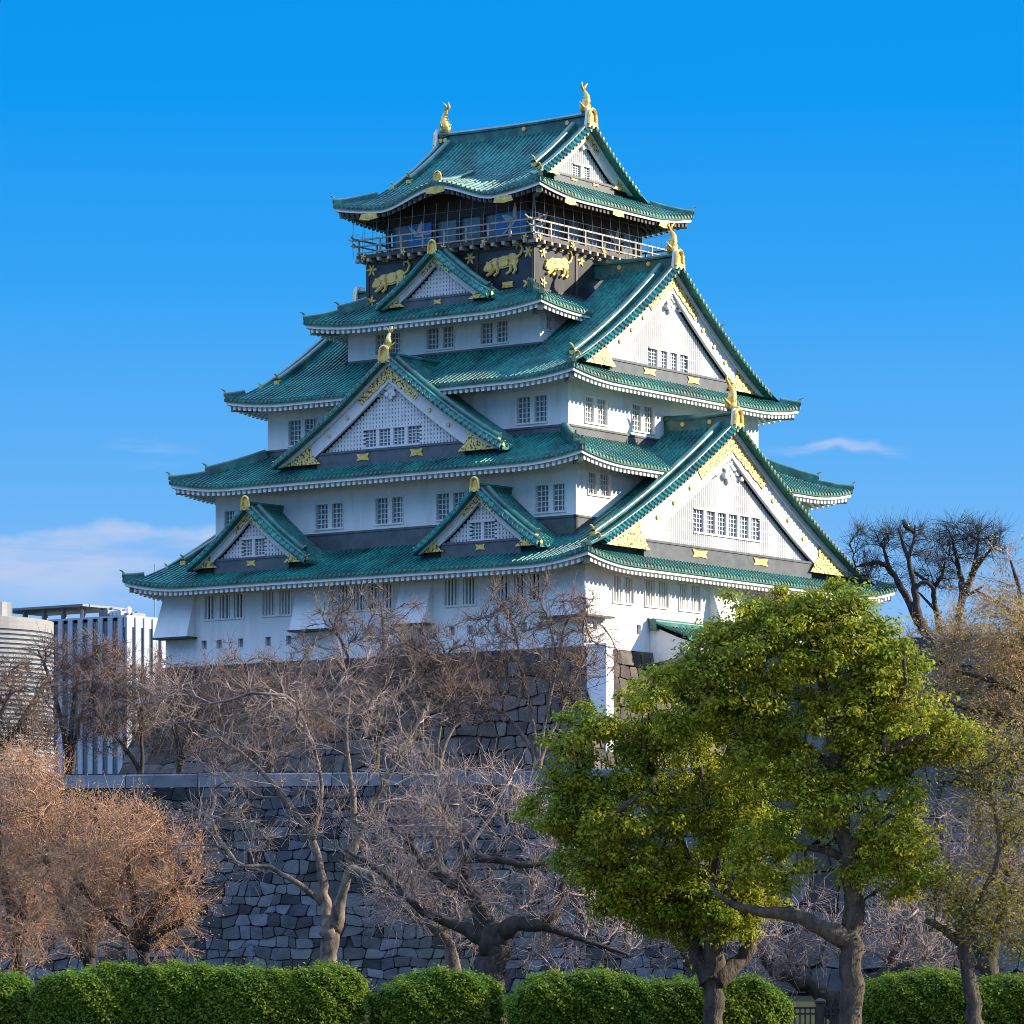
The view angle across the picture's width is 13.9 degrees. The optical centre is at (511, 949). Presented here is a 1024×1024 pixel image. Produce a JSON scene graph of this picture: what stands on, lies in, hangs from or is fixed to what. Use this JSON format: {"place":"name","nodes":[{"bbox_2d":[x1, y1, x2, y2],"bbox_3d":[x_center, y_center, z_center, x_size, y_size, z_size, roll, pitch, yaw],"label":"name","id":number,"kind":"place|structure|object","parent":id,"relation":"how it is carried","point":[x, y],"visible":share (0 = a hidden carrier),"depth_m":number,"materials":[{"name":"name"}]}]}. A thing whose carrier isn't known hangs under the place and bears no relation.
{"place":"outdoors","nodes":[
{"label":"outdoors","id":0,"kind":"place"},
{"bbox_2d":[0,0,1023,638],"label":"sky","id":1,"kind":"structure","parent":0,"point":[852,171],"materials":[{"name":"blue"}]},
{"bbox_2d":[364,992,828,1023],"bbox_3d":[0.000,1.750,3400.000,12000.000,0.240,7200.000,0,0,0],"label":"ground","id":2,"kind":"structure","parent":0,"point":[803,1001],"depth_m":127.56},
{"bbox_2d":[0,970,36,1023],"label":"hedge","id":3,"kind":"object","parent":2,"relation":"on","point":[15,989],"visible":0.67,"depth_m":66.18,"materials":[{"name":"green plant"}]},
{"bbox_2d":[0,601,53,774],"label":"round tower","id":4,"kind":"structure","parent":2,"relation":"on","point":[14,633],"depth_m":555.93,"materials":[{"name":"beige concrete"}]},
{"bbox_2d":[0,727,83,974],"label":"rusty tree","id":5,"kind":"object","parent":2,"relation":"on","point":[22,965],"visible":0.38,"depth_m":101.85,"materials":[{"name":"brown plant"}]},
{"bbox_2d":[0,728,170,976],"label":"rusty tree","id":6,"kind":"object","parent":2,"relation":"on","point":[49,803],"visible":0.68,"depth_m":96.83,"materials":[{"name":"brown plant"}]},
{"bbox_2d":[12,564,165,773],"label":"office block","id":7,"kind":"structure","parent":2,"relation":"on","point":[137,626],"depth_m":644.75,"materials":[{"name":"white concrete"}]},
{"bbox_2d":[10,774,232,968],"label":"rusty tree","id":8,"kind":"object","parent":2,"relation":"on","point":[141,939],"visible":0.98,"depth_m":91.85,"materials":[{"name":"brown plant"}]},
{"bbox_2d":[24,954,373,1023],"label":"hedge","id":9,"kind":"object","parent":2,"relation":"on","point":[175,992],"visible":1,"depth_m":65.08,"materials":[{"name":"green plant"}]},
{"bbox_2d":[122,627,497,963],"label":"cherry tree","id":10,"kind":"object","parent":2,"relation":"on","point":[332,920],"visible":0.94,"depth_m":85.82,"materials":[{"name":"brown plant"}]},
{"bbox_2d":[0,767,721,992],"label":"stone wall","id":11,"kind":"structure","parent":2,"relation":"on","point":[278,921],"depth_m":171.59,"materials":[{"name":"grey stone"}]},
{"bbox_2d":[350,850,517,972],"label":"cherry tree","id":12,"kind":"object","parent":2,"relation":"on","point":[443,936],"visible":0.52,"depth_m":77.92,"materials":[{"name":"brown plant"}]},
{"bbox_2d":[365,962,505,1023],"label":"hedge","id":13,"kind":"object","parent":2,"relation":"on","point":[439,994],"visible":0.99,"depth_m":65.40,"materials":[{"name":"green plant"}]},
{"bbox_2d":[333,737,643,1023],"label":"cherry tree","id":14,"kind":"object","parent":2,"relation":"on","point":[488,934],"visible":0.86,"depth_m":72.86,"materials":[{"name":"brown plant"}]},
{"bbox_2d":[499,963,795,1023],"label":"hedge","id":15,"kind":"object","parent":2,"relation":"on","point":[597,995],"visible":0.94,"depth_m":64.68,"materials":[{"name":"green plant"}]},
{"bbox_2d":[507,664,802,1023],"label":"evergreen tree","id":16,"kind":"object","parent":2,"relation":"on","point":[682,896],"visible":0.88,"depth_m":61.19,"materials":[{"name":"green plant"}]},
{"bbox_2d":[606,842,797,977],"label":"cherry tree","id":17,"kind":"object","parent":2,"relation":"on","point":[689,970],"visible":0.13,"depth_m":81.92,"materials":[{"name":"grey plant"}]},
{"bbox_2d":[789,998,838,1023],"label":"fence","id":18,"kind":"object","parent":2,"relation":"on","point":[820,1013],"visible":0.36,"depth_m":67.98,"materials":[{"name":"grey metal"}]},
{"bbox_2d":[630,575,1005,1023],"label":"evergreen tree","id":19,"kind":"object","parent":2,"relation":"on","point":[746,643],"visible":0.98,"depth_m":59.25,"materials":[{"name":"green plant"}]},
{"bbox_2d":[723,853,975,1023],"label":"cherry tree","id":20,"kind":"object","parent":2,"relation":"on","point":[814,988],"visible":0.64,"depth_m":68.93,"materials":[{"name":"grey plant"}]},
{"bbox_2d":[702,631,1023,995],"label":"stone wall","id":21,"kind":"structure","parent":2,"relation":"on","point":[834,981],"depth_m":159.59,"materials":[{"name":"grey stone"}]},
{"bbox_2d":[862,961,1023,1023],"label":"hedge","id":22,"kind":"object","parent":2,"relation":"on","point":[927,994],"visible":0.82,"depth_m":65.69,"materials":[{"name":"green plant"}]},
{"bbox_2d":[871,753,1023,977],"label":"cherry tree","id":23,"kind":"object","parent":2,"relation":"on","point":[943,843],"visible":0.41,"depth_m":78.87,"materials":[{"name":"grey plant"}]},
{"bbox_2d":[895,696,1023,1023],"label":"young tree","id":24,"kind":"object","parent":2,"relation":"on","point":[960,938],"visible":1,"depth_m":58.93,"materials":[{"name":"green plant"}]},
{"bbox_2d":[901,571,1023,796],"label":"thin leaved tree","id":25,"kind":"object","parent":2,"relation":"on","point":[1001,712],"visible":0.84,"depth_m":67.88,"materials":[{"name":"brown plant"}]},
{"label":"castle terrace","id":26,"kind":"structure","parent":2,"relation":"on","visible":0},
{"bbox_2d":[0,642,68,770],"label":"terrace tree","id":27,"kind":"object","parent":26,"relation":"on","point":[23,719],"visible":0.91,"depth_m":185.66,"materials":[{"name":"brown plant"}]},
{"bbox_2d":[15,621,149,773],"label":"terrace tree","id":28,"kind":"object","parent":26,"relation":"on","point":[64,666],"visible":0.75,"depth_m":189.72,"materials":[{"name":"brown plant"}]},
{"bbox_2d":[58,651,181,772],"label":"terrace tree","id":29,"kind":"object","parent":26,"relation":"on","point":[100,724],"visible":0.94,"depth_m":187.70,"materials":[{"name":"brown plant"}]},
{"bbox_2d":[120,625,259,772],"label":"terrace tree","id":30,"kind":"object","parent":26,"relation":"on","point":[179,747],"visible":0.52,"depth_m":213.73,"materials":[{"name":"brown plant"}]},
{"bbox_2d":[182,639,374,771],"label":"terrace tree","id":31,"kind":"object","parent":26,"relation":"on","point":[327,724],"visible":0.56,"depth_m":211.80,"materials":[{"name":"brown plant"}]},
{"bbox_2d":[268,578,450,770],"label":"terrace tree","id":32,"kind":"object","parent":26,"relation":"on","point":[336,632],"visible":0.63,"depth_m":204.88,"materials":[{"name":"brown plant"}]},
{"bbox_2d":[119,643,737,773],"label":"stone base","id":33,"kind":"object","parent":26,"relation":"on","point":[506,734],"visible":0.21,"depth_m":252.17,"materials":[{"name":"grey stone"}]},
{"bbox_2d":[120,82,896,715],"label":"castle keep","id":34,"kind":"structure","parent":33,"relation":"on","point":[524,360],"depth_m":260.89,"materials":[{"name":"paint"}]},
{"bbox_2d":[203,592,244,620],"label":"window","id":35,"kind":"structure","parent":34,"relation":"in","point":[226,606],"depth_m":264.44,"materials":[{"name":"white wood"}]},
{"bbox_2d":[224,509,239,527],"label":"window","id":36,"kind":"structure","parent":34,"relation":"in","point":[230,514],"depth_m":267.29,"materials":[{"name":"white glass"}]},
{"bbox_2d":[261,589,291,616],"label":"window","id":37,"kind":"structure","parent":34,"relation":"in","point":[278,602],"depth_m":261.87,"materials":[{"name":"white wood"}]},
{"bbox_2d":[287,417,316,446],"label":"window","id":38,"kind":"structure","parent":34,"relation":"in","point":[301,428],"depth_m":267.16,"materials":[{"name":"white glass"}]},
{"bbox_2d":[314,502,343,530],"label":"window","id":39,"kind":"structure","parent":34,"relation":"in","point":[331,516],"depth_m":262.38,"materials":[{"name":"white glass"}]},
{"bbox_2d":[337,582,393,611],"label":"window","id":40,"kind":"structure","parent":34,"relation":"in","point":[345,589],"depth_m":257.68,"materials":[{"name":"white wood"}]},
{"bbox_2d":[374,331,401,356],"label":"window","id":41,"kind":"structure","parent":34,"relation":"in","point":[397,338],"depth_m":266.38,"materials":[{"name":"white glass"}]},
{"bbox_2d":[374,495,403,525],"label":"window","id":42,"kind":"structure","parent":34,"relation":"in","point":[391,510],"depth_m":259.57,"materials":[{"name":"white glass"}]},
{"bbox_2d":[425,325,454,350],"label":"window","id":43,"kind":"structure","parent":34,"relation":"in","point":[441,338],"depth_m":263.98,"materials":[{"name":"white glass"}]},
{"bbox_2d":[435,490,465,521],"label":"window","id":44,"kind":"structure","parent":34,"relation":"in","point":[447,502],"depth_m":257.11,"materials":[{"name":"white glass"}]},
{"bbox_2d":[443,576,476,607],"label":"window","id":45,"kind":"structure","parent":34,"relation":"in","point":[460,590],"depth_m":253.38,"materials":[{"name":"white wood"}]},
{"bbox_2d":[479,319,508,345],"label":"window","id":46,"kind":"structure","parent":34,"relation":"in","point":[496,332],"depth_m":261.48,"materials":[{"name":"white glass"}]},
{"bbox_2d":[496,572,541,603],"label":"window","id":47,"kind":"structure","parent":34,"relation":"in","point":[513,577],"depth_m":250.91,"materials":[{"name":"white wood"}]},
{"bbox_2d":[515,394,547,424],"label":"window","id":48,"kind":"structure","parent":34,"relation":"in","point":[532,410],"depth_m":256.11,"materials":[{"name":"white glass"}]},
{"bbox_2d":[545,315,553,331],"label":"window","id":49,"kind":"structure","parent":34,"relation":"in","point":[547,322],"depth_m":260.21,"materials":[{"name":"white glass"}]},
{"bbox_2d":[534,482,565,513],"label":"window","id":50,"kind":"structure","parent":34,"relation":"in","point":[551,498],"depth_m":252.33,"materials":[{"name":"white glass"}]},
{"bbox_2d":[584,395,608,426],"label":"window","id":51,"kind":"structure","parent":34,"relation":"in","point":[594,410],"depth_m":256.86,"materials":[{"name":"white glass"}]},
{"bbox_2d":[587,470,611,498],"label":"window","id":52,"kind":"structure","parent":34,"relation":"in","point":[597,486],"depth_m":253.07,"materials":[{"name":"white glass"}]},
{"bbox_2d":[612,574,634,605],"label":"window","id":53,"kind":"structure","parent":34,"relation":"in","point":[621,586],"depth_m":251.28,"materials":[{"name":"white wood"}]},
{"bbox_2d":[631,402,655,434],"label":"window","id":54,"kind":"structure","parent":34,"relation":"in","point":[641,418],"depth_m":260.91,"materials":[{"name":"white glass"}]},
{"bbox_2d":[644,578,669,609],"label":"window","id":55,"kind":"structure","parent":34,"relation":"in","point":[654,591],"depth_m":254.06,"materials":[{"name":"white wood"}]},
{"bbox_2d":[678,582,701,613],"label":"window","id":56,"kind":"structure","parent":34,"relation":"in","point":[688,595],"depth_m":256.99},
{"bbox_2d":[744,590,766,607],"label":"window","id":57,"kind":"structure","parent":34,"relation":"in","point":[752,592],"depth_m":262.89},
{"bbox_2d":[356,609,504,769],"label":"terrace tree","id":58,"kind":"object","parent":26,"relation":"on","point":[432,662],"visible":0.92,"depth_m":177.80,"materials":[{"name":"brown plant"}]},
{"bbox_2d":[445,564,629,768],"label":"terrace tree","id":59,"kind":"object","parent":26,"relation":"on","point":[538,752],"visible":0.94,"depth_m":179.80,"materials":[{"name":"brown plant"}]},
{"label":"upper terrace","id":60,"kind":"structure","parent":0,"visible":0},
{"bbox_2d":[829,507,947,636],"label":"bare tree","id":61,"kind":"object","parent":60,"relation":"on","point":[913,605],"visible":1,"depth_m":171.80,"materials":[{"name":"brown plant"}]},
{"bbox_2d":[900,519,913,533],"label":"crow","id":62,"kind":"object","parent":61,"relation":"on","point":[904,521],"visible":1,"depth_m":171.63,"materials":[{"name":"black paint"}]},
{"bbox_2d":[898,540,968,633],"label":"bare tree","id":63,"kind":"object","parent":60,"relation":"on","point":[940,578],"visible":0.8,"depth_m":173.89,"materials":[{"name":"brown plant"}]},
{"bbox_2d":[897,587,1000,637],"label":"bare tree","id":64,"kind":"object","parent":60,"relation":"on","point":[914,632],"visible":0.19,"depth_m":162.81,"materials":[{"name":"brown plant"}]},
{"bbox_2d":[904,519,1023,636],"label":"bare tree","id":65,"kind":"object","parent":60,"relation":"on","point":[1018,585],"visible":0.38,"depth_m":163.94,"materials":[{"name":"brown plant"}]},
{"bbox_2d":[920,505,1017,629],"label":"bare tree","id":66,"kind":"object","parent":60,"relation":"on","point":[978,530],"visible":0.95,"depth_m":172.84,"materials":[{"name":"brown plant"}]}
]}

